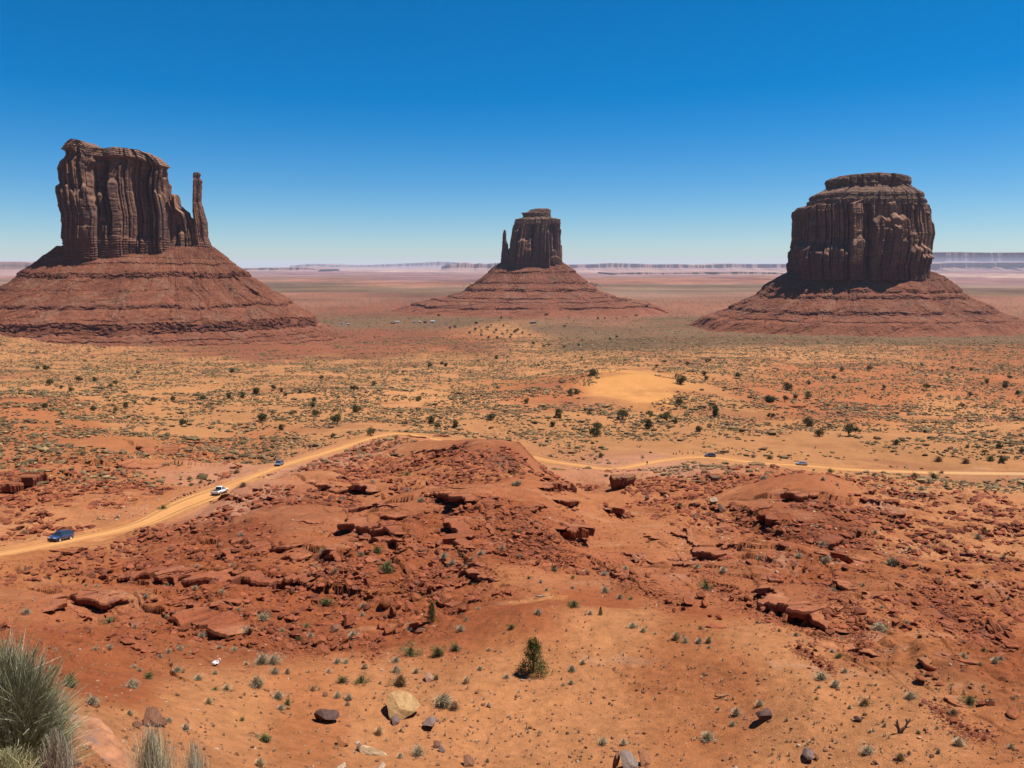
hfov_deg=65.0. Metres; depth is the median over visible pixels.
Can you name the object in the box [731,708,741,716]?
shrub
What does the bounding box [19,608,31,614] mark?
shrub
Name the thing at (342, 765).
boulder
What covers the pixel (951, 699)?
rock ledge
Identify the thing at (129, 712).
shrub
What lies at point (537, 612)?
shrub
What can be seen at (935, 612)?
rock ledge
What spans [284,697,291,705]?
shrub
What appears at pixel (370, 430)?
juniper tree
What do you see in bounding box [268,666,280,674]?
shrub
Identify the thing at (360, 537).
rock ledge
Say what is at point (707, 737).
shrub
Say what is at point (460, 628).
shrub
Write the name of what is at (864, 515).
rubble
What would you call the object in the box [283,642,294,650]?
boulder
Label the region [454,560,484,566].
rock ledge
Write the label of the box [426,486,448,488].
rock ledge
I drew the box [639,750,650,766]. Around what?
boulder
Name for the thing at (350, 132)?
sky
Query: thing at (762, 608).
boulder
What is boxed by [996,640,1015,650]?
rock ledge
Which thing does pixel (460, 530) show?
rock ledge
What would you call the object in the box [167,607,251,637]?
rock ledge
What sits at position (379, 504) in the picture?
rock ledge
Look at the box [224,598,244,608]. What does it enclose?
rock ledge
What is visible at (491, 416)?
juniper tree
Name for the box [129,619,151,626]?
rock ledge
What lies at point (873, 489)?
rock ledge
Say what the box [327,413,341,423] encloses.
juniper tree
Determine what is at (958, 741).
shrub
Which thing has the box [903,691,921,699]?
shrub
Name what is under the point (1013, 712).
boulder
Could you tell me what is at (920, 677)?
boulder
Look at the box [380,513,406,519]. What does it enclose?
rock ledge
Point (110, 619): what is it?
shrub
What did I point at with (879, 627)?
shrub
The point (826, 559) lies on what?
shrub
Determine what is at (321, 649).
boulder
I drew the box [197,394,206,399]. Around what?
juniper tree
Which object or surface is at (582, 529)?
rock ledge
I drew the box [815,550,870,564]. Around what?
rock ledge
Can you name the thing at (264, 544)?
rock ledge
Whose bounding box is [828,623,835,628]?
boulder
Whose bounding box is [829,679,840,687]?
shrub
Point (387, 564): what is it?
shrub
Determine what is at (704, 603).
boulder
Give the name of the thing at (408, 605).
boulder
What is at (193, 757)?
grass clump
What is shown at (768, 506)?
rock ledge
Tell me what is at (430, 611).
juniper tree
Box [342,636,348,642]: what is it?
boulder
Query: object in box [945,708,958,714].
shrub
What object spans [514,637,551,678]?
juniper tree
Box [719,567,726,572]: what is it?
shrub
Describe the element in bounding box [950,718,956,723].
boulder
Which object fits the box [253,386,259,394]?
juniper tree
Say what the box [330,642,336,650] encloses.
boulder
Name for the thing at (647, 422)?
juniper tree
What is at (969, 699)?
shrub
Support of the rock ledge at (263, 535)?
on the ground at (366, 294)
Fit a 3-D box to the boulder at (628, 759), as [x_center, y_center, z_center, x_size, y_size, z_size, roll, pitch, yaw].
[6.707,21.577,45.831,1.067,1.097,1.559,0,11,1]
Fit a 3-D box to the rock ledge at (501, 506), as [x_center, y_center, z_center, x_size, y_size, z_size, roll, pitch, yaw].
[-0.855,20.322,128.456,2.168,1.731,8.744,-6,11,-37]
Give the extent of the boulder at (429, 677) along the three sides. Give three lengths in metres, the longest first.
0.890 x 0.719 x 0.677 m
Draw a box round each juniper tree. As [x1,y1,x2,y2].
[45,378,53,384]
[179,418,189,424]
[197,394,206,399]
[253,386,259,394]
[257,412,266,420]
[311,408,320,414]
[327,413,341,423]
[352,405,362,411]
[366,425,375,435]
[424,416,435,422]
[425,601,438,623]
[448,419,458,428]
[486,413,495,419]
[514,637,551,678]
[554,408,563,417]
[588,368,597,374]
[588,426,600,436]
[592,420,601,428]
[616,409,628,418]
[640,419,652,428]
[646,410,653,416]
[655,411,672,420]
[673,373,686,383]
[675,398,684,404]
[695,425,703,431]
[708,404,719,416]
[764,397,774,402]
[765,394,775,402]
[782,382,792,390]
[801,417,815,425]
[805,390,811,398]
[814,427,825,435]
[843,424,862,434]
[891,439,899,443]
[922,383,931,388]
[995,442,1003,448]
[998,455,1007,462]
[1002,380,1009,387]
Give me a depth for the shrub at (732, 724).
50.09 m
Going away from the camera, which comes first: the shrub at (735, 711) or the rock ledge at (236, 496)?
the shrub at (735, 711)
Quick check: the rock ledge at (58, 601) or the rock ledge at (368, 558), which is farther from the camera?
the rock ledge at (368, 558)
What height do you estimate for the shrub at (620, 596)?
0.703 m
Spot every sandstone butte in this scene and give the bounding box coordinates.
[0,139,362,346]
[391,208,670,316]
[688,172,1023,336]
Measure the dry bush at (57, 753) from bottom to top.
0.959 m
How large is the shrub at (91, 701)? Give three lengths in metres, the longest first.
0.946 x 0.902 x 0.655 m
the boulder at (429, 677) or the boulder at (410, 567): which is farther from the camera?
the boulder at (410, 567)
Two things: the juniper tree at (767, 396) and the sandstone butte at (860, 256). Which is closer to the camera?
the juniper tree at (767, 396)
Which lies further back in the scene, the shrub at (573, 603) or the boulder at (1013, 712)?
the shrub at (573, 603)
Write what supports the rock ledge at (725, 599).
on the ground at (366, 294)
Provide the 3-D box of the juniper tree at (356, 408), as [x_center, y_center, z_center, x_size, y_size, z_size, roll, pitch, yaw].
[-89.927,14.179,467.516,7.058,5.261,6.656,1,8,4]
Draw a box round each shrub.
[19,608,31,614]
[56,668,80,688]
[83,690,102,705]
[99,616,113,624]
[120,675,143,688]
[125,709,133,715]
[143,670,154,679]
[156,503,167,509]
[171,665,183,671]
[180,723,190,731]
[191,672,204,680]
[203,696,212,703]
[221,683,231,690]
[241,625,252,632]
[249,673,264,688]
[251,650,271,664]
[254,611,268,619]
[254,758,265,767]
[256,731,271,742]
[259,612,268,620]
[266,652,284,664]
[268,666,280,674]
[271,688,283,700]
[277,705,284,710]
[284,668,291,674]
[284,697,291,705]
[308,683,316,690]
[320,597,336,605]
[333,657,341,663]
[334,676,348,683]
[334,691,341,697]
[343,693,353,700]
[347,629,362,639]
[350,670,370,684]
[372,545,383,553]
[374,725,383,734]
[376,561,394,573]
[378,557,393,572]
[387,668,414,686]
[389,662,401,672]
[391,655,401,661]
[398,639,423,657]
[406,740,427,756]
[429,645,446,657]
[430,691,452,708]
[447,560,455,566]
[448,700,461,710]
[450,641,460,652]
[454,622,465,631]
[462,677,471,683]
[476,549,484,555]
[533,607,543,615]
[565,599,578,607]
[565,664,575,671]
[597,737,608,745]
[599,586,610,592]
[616,591,625,598]
[619,738,626,745]
[628,622,635,627]
[670,631,681,640]
[681,636,689,642]
[695,637,704,643]
[696,577,712,589]
[699,727,719,742]
[705,636,712,643]
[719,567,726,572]
[729,719,737,726]
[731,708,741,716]
[755,699,764,706]
[810,669,828,680]
[818,540,827,546]
[821,554,831,562]
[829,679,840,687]
[854,697,873,708]
[858,741,876,754]
[867,617,897,634]
[884,558,902,565]
[885,555,899,566]
[891,751,907,761]
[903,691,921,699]
[909,470,919,477]
[928,471,940,478]
[932,456,945,461]
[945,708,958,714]
[953,736,967,746]
[957,458,971,463]
[957,694,982,708]
[974,531,983,539]
[985,454,994,461]
[990,656,998,663]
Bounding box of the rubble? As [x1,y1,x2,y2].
[0,429,1023,747]
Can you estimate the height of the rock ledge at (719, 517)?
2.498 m
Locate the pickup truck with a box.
[210,486,227,494]
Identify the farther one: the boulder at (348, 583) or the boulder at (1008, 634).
the boulder at (348, 583)
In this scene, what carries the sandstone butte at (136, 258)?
on the ground at (366, 294)
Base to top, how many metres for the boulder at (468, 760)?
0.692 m
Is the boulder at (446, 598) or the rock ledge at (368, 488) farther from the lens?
the rock ledge at (368, 488)
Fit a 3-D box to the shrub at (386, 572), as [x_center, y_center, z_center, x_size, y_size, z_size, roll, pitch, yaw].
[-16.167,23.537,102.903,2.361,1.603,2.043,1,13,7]
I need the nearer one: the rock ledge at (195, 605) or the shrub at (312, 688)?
the shrub at (312, 688)
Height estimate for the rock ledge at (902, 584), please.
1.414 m
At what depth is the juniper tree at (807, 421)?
478.90 m
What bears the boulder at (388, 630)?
on the ground at (366, 294)
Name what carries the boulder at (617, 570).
on the ground at (366, 294)
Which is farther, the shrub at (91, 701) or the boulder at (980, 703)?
the boulder at (980, 703)
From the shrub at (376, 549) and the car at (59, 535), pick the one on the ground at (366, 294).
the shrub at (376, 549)
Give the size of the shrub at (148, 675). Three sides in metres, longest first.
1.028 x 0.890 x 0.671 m
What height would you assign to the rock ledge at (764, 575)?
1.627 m
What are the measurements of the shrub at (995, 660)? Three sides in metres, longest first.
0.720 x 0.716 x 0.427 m
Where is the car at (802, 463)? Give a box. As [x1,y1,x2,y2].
[796,461,807,465]
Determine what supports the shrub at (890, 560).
on the ground at (366, 294)
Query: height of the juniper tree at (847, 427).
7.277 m
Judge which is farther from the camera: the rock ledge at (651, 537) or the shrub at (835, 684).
the rock ledge at (651, 537)
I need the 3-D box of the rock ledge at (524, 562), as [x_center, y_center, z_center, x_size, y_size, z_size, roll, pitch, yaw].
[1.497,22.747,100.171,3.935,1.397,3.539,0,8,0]
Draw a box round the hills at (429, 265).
[290,262,458,268]
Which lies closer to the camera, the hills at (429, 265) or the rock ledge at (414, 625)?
the rock ledge at (414, 625)
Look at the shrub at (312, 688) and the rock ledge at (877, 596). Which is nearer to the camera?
the shrub at (312, 688)
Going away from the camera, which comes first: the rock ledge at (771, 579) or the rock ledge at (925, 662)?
the rock ledge at (925, 662)
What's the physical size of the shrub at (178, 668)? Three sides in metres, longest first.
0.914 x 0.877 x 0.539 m
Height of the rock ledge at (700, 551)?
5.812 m
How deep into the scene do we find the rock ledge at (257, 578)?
99.47 m
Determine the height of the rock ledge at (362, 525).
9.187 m
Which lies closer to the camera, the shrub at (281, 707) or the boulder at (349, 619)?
the shrub at (281, 707)
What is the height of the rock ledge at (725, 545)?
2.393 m
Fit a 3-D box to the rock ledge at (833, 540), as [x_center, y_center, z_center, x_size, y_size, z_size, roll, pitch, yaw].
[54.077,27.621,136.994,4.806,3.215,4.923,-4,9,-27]
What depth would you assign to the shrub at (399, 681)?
57.43 m
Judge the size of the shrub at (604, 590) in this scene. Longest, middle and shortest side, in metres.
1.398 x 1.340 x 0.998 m
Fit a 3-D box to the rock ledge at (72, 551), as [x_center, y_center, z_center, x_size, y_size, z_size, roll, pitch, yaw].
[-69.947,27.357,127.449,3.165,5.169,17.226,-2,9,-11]
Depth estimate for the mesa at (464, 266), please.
23758.85 m
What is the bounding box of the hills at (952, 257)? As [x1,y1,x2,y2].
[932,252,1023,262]
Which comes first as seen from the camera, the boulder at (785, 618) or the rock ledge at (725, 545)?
the boulder at (785, 618)
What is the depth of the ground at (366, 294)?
114.76 m
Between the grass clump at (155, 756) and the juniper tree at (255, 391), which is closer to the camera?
the grass clump at (155, 756)
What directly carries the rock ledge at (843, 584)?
on the ground at (366, 294)
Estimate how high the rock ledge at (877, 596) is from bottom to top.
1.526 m
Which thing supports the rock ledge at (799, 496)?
on the ground at (366, 294)
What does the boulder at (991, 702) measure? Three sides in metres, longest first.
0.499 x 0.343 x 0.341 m
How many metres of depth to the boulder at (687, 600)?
77.47 m
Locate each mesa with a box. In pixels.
[0,262,33,275]
[242,267,340,271]
[440,262,498,270]
[567,263,786,270]
[598,271,784,274]
[930,262,1023,270]
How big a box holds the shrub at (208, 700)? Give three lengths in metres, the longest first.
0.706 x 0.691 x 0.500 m
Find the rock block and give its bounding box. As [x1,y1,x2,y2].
[609,473,635,489]
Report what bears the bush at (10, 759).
on the ground at (366, 294)
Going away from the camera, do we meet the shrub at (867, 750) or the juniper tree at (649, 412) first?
the shrub at (867, 750)
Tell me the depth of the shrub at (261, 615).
82.10 m
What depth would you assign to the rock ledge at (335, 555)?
109.77 m
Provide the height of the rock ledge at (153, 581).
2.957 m
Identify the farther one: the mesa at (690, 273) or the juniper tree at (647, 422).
the mesa at (690, 273)
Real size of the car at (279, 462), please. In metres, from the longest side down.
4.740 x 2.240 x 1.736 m
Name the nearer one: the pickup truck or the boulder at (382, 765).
the boulder at (382, 765)
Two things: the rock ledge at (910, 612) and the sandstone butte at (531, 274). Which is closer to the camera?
the rock ledge at (910, 612)
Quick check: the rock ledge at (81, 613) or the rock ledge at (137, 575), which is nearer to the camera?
the rock ledge at (81, 613)
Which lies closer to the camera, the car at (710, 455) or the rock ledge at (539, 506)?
the rock ledge at (539, 506)
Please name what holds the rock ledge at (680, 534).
on the ground at (366, 294)
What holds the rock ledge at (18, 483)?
on the ground at (366, 294)
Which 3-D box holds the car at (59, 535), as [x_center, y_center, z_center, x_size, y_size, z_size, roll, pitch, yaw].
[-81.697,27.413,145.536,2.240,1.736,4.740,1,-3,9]
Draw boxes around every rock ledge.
[0,472,47,492]
[9,439,59,444]
[43,594,66,613]
[45,547,88,561]
[56,427,94,430]
[67,590,127,609]
[67,604,100,622]
[77,588,104,592]
[99,589,119,595]
[117,460,161,469]
[118,564,193,581]
[121,620,146,630]
[123,607,144,611]
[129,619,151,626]
[130,642,155,652]
[135,443,178,455]
[145,579,156,587]
[154,574,182,585]
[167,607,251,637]
[173,564,200,573]
[173,596,193,600]
[173,600,207,609]
[178,568,315,589]
[184,441,212,442]
[210,493,247,503]
[222,550,238,562]
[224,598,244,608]
[226,569,243,575]
[229,537,302,552]
[242,531,269,537]
[260,496,274,506]
[278,546,314,561]
[294,519,323,523]
[306,479,380,493]
[309,547,337,565]
[322,550,347,561]
[332,531,344,535]
[337,517,405,537]
[348,505,373,512]
[355,535,370,540]
[359,554,375,562]
[369,536,401,546]
[372,502,397,507]
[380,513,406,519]
[400,620,429,630]
[403,534,426,554]
[408,434,449,438]
[410,446,458,453]
[410,621,432,631]
[424,491,476,503]
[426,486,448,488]
[436,597,462,607]
[443,516,476,548]
[444,557,466,568]
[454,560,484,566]
[459,568,499,581]
[463,580,497,596]
[474,494,496,517]
[484,523,501,541]
[493,503,523,515]
[508,561,531,564]
[526,504,547,511]
[538,482,576,491]
[553,499,578,505]
[555,521,594,540]
[556,520,583,533]
[604,507,624,513]
[610,569,627,577]
[619,552,653,563]
[643,535,660,539]
[662,531,686,536]
[666,555,696,560]
[672,561,698,566]
[682,528,698,546]
[690,545,734,559]
[705,593,728,601]
[716,509,726,526]
[716,543,736,549]
[732,504,772,525]
[751,585,785,596]
[756,514,781,524]
[756,594,843,618]
[757,572,773,580]
[768,573,783,582]
[769,489,787,500]
[780,491,818,501]
[788,405,806,407]
[802,604,850,634]
[813,639,838,649]
[814,534,843,546]
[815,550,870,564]
[832,578,858,590]
[838,642,879,656]
[861,591,873,600]
[862,486,876,493]
[868,594,895,601]
[894,582,912,586]
[898,608,917,616]
[917,650,953,671]
[921,608,955,624]
[944,695,970,707]
[955,654,979,664]
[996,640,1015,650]
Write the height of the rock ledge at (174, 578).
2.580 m
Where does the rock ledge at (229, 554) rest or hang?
on the ground at (366, 294)
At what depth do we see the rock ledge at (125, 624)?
85.20 m
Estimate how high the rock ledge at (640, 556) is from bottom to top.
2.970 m
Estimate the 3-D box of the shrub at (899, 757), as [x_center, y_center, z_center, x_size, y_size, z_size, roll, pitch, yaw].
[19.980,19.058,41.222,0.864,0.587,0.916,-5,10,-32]
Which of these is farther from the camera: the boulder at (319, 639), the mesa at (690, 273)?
the mesa at (690, 273)
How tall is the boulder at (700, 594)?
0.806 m
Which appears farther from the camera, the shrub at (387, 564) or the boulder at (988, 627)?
the shrub at (387, 564)
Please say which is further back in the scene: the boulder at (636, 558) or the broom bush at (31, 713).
the boulder at (636, 558)
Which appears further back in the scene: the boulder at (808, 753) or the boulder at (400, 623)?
the boulder at (400, 623)
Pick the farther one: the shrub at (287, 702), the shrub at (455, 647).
the shrub at (455, 647)
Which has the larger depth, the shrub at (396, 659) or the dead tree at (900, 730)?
the shrub at (396, 659)
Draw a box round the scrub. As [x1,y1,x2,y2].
[0,313,1023,499]
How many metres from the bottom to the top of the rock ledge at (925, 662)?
1.925 m
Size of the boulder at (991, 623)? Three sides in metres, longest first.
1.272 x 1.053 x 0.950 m
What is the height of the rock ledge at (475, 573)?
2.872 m
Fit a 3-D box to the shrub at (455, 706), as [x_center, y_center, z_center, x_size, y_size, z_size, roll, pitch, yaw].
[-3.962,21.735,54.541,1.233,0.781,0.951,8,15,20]
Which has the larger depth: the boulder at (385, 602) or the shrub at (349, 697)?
the boulder at (385, 602)
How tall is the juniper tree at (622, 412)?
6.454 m
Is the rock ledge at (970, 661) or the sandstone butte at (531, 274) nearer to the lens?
the rock ledge at (970, 661)
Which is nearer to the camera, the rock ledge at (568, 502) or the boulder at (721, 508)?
the rock ledge at (568, 502)
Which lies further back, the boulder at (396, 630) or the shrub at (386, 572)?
the shrub at (386, 572)
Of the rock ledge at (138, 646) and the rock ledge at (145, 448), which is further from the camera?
the rock ledge at (145, 448)
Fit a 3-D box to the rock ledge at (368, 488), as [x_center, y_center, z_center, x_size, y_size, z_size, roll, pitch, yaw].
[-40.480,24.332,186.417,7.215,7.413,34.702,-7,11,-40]
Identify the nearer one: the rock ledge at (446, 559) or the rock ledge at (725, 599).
the rock ledge at (725, 599)
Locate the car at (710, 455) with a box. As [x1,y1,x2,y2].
[704,453,715,456]
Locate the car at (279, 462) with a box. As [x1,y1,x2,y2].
[274,460,283,465]
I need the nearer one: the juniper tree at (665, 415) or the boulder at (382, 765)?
the boulder at (382, 765)
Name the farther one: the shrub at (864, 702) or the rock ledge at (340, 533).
the rock ledge at (340, 533)
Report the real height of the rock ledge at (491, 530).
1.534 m
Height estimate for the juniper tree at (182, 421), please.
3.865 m
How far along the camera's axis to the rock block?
210.31 m
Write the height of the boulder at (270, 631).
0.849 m
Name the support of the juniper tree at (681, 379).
on the ground at (366, 294)
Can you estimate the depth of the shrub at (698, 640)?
62.38 m
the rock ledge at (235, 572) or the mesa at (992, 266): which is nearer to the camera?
the rock ledge at (235, 572)
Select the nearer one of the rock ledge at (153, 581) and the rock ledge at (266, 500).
the rock ledge at (153, 581)
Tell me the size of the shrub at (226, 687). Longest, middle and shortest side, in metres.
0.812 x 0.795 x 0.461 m
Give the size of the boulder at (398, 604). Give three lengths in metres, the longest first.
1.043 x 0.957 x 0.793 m
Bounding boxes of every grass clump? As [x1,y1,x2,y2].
[123,723,179,767]
[175,737,214,767]
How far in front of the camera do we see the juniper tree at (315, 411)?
452.72 m
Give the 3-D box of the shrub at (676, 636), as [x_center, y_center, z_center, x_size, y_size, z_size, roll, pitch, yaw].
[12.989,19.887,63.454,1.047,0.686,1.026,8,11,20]
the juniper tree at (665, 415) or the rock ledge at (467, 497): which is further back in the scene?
the juniper tree at (665, 415)
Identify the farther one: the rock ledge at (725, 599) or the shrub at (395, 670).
the rock ledge at (725, 599)
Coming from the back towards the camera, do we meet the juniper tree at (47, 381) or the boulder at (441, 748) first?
the juniper tree at (47, 381)
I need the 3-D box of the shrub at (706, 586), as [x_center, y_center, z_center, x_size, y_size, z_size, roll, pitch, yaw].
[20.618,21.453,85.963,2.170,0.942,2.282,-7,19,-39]
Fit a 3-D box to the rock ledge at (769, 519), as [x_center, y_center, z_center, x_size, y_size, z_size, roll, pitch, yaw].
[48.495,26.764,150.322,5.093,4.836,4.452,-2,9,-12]
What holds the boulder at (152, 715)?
on the ground at (366, 294)
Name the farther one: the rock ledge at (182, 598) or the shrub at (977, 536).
the shrub at (977, 536)
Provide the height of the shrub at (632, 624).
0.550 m
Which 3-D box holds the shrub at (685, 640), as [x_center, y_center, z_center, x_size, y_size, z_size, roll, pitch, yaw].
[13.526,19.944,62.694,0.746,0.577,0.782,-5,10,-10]
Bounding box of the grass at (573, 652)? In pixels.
[3,462,1022,764]
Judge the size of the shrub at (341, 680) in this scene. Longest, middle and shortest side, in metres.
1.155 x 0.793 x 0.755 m
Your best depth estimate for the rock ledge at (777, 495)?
173.95 m
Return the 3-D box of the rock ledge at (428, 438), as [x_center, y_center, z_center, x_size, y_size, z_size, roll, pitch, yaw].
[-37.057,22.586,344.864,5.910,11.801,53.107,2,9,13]
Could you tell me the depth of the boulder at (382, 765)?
44.48 m
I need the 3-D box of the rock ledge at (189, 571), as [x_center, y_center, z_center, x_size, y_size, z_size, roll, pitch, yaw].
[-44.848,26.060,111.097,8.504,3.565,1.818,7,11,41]
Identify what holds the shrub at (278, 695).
on the ground at (366, 294)
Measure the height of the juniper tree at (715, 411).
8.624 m
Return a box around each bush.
[0,613,101,767]
[0,744,46,767]
[36,727,85,767]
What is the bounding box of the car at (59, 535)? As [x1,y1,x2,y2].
[47,529,73,541]
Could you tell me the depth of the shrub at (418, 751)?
47.26 m
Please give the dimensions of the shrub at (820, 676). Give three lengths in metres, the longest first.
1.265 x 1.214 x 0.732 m
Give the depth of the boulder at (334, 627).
79.46 m
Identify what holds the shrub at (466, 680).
on the ground at (366, 294)
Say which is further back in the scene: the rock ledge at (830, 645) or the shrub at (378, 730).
the rock ledge at (830, 645)
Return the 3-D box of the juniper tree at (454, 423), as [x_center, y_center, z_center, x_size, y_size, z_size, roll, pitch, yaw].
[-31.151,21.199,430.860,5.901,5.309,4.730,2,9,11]
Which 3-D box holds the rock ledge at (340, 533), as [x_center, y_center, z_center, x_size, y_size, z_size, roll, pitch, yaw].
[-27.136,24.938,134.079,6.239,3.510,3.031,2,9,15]
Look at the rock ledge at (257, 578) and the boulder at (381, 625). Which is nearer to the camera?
the boulder at (381, 625)
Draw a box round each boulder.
[132,721,141,728]
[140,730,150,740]
[142,718,150,726]
[144,706,162,726]
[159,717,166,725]
[266,628,274,634]
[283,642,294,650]
[314,635,325,645]
[314,709,338,720]
[316,644,330,654]
[327,634,333,641]
[330,624,339,632]
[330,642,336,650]
[336,762,345,767]
[337,734,349,746]
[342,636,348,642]
[344,613,355,625]
[345,580,352,588]
[377,619,385,629]
[377,762,385,767]
[379,594,390,608]
[384,624,393,635]
[387,690,419,720]
[389,607,396,616]
[392,716,399,725]
[393,626,400,633]
[394,601,401,609]
[396,620,403,627]
[404,601,414,612]
[405,563,417,573]
[411,592,420,601]
[422,716,436,726]
[425,672,433,682]
[433,740,440,748]
[438,745,444,752]
[440,594,451,602]
[463,754,474,766]
[612,752,619,767]
[614,567,620,578]
[620,750,637,767]
[632,553,639,561]
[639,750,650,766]
[664,598,672,603]
[683,597,692,604]
[696,591,705,597]
[701,599,707,607]
[705,623,724,627]
[709,497,717,503]
[717,503,726,512]
[744,595,750,601]
[755,707,772,721]
[758,606,766,611]
[782,614,788,622]
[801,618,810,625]
[802,748,813,759]
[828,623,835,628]
[853,716,862,721]
[914,675,925,680]
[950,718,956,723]
[977,700,985,705]
[985,624,992,633]
[985,700,994,705]
[986,619,998,630]
[1003,630,1015,638]
[1006,707,1020,718]
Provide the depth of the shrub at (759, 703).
51.57 m
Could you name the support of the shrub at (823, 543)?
on the ground at (366, 294)
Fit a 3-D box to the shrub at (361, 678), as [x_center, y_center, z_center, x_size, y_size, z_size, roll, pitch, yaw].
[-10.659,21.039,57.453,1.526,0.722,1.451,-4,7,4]
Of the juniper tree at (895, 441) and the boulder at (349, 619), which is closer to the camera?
the boulder at (349, 619)
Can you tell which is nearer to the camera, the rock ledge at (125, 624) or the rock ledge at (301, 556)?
the rock ledge at (125, 624)
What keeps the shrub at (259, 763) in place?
on the ground at (366, 294)
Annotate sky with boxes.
[0,0,1023,267]
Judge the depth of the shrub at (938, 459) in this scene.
376.43 m
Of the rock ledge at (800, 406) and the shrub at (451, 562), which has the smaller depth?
the shrub at (451, 562)
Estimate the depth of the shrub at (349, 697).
54.76 m
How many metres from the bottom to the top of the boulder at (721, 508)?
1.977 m
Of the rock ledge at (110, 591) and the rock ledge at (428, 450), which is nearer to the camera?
the rock ledge at (110, 591)
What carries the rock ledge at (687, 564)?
on the ground at (366, 294)
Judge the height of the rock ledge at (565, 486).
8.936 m
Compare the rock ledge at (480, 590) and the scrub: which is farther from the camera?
the scrub
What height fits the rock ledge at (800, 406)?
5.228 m
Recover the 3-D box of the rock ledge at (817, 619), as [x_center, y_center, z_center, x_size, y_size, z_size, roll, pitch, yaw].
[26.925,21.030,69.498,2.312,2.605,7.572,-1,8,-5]
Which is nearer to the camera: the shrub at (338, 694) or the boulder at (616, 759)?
the boulder at (616, 759)
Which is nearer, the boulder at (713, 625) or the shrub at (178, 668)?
the shrub at (178, 668)
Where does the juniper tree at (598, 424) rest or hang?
on the ground at (366, 294)
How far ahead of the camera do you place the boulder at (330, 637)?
77.14 m
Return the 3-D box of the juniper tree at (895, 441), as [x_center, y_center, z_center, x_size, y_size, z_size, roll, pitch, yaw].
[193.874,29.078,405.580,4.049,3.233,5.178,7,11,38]
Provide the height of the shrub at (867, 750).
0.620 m
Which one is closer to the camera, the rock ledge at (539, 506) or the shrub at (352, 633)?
the shrub at (352, 633)
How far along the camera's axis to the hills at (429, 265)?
43495.66 m
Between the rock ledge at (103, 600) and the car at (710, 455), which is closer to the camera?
the rock ledge at (103, 600)
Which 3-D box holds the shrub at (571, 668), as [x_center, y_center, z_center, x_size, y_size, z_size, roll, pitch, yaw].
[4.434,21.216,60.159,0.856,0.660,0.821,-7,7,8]
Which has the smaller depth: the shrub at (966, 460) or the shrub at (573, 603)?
the shrub at (573, 603)
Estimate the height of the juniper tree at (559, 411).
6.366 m
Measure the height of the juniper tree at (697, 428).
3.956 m
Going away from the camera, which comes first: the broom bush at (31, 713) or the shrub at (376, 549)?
the broom bush at (31, 713)
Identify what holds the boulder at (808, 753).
on the ground at (366, 294)
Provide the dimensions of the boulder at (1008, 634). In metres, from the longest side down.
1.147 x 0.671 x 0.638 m
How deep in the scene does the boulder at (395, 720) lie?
51.99 m
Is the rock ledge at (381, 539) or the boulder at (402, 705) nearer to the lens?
the boulder at (402, 705)
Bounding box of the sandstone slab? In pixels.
[61,714,140,767]
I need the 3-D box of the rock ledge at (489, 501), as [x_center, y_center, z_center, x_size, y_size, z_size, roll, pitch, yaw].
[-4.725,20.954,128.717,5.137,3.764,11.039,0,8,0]
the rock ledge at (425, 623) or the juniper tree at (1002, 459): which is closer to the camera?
the rock ledge at (425, 623)
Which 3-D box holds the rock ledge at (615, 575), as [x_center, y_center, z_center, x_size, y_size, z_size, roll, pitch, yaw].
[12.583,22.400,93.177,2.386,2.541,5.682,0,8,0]
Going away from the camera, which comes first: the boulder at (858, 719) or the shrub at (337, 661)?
the boulder at (858, 719)
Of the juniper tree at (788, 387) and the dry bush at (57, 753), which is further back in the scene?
the juniper tree at (788, 387)
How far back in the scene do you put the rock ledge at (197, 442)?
342.84 m
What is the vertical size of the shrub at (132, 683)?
0.819 m
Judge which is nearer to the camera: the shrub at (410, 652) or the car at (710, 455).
the shrub at (410, 652)
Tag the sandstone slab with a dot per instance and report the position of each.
(112, 752)
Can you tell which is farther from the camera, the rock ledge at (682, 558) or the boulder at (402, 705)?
the rock ledge at (682, 558)
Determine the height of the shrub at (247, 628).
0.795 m
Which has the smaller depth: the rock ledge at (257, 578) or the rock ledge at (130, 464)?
the rock ledge at (257, 578)
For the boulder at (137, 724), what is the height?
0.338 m
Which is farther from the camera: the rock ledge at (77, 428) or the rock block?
the rock ledge at (77, 428)
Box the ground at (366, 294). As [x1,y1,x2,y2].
[0,268,1023,767]
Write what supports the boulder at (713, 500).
on the ground at (366, 294)
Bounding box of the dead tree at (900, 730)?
[892,718,912,733]
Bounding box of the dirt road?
[0,433,1023,555]
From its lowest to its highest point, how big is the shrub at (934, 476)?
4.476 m
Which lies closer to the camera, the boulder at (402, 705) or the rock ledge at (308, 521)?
the boulder at (402, 705)
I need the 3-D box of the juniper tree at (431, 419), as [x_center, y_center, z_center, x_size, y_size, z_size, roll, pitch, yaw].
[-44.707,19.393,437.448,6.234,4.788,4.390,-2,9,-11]
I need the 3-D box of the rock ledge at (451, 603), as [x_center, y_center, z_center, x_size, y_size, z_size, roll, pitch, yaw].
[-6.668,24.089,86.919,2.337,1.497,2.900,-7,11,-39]

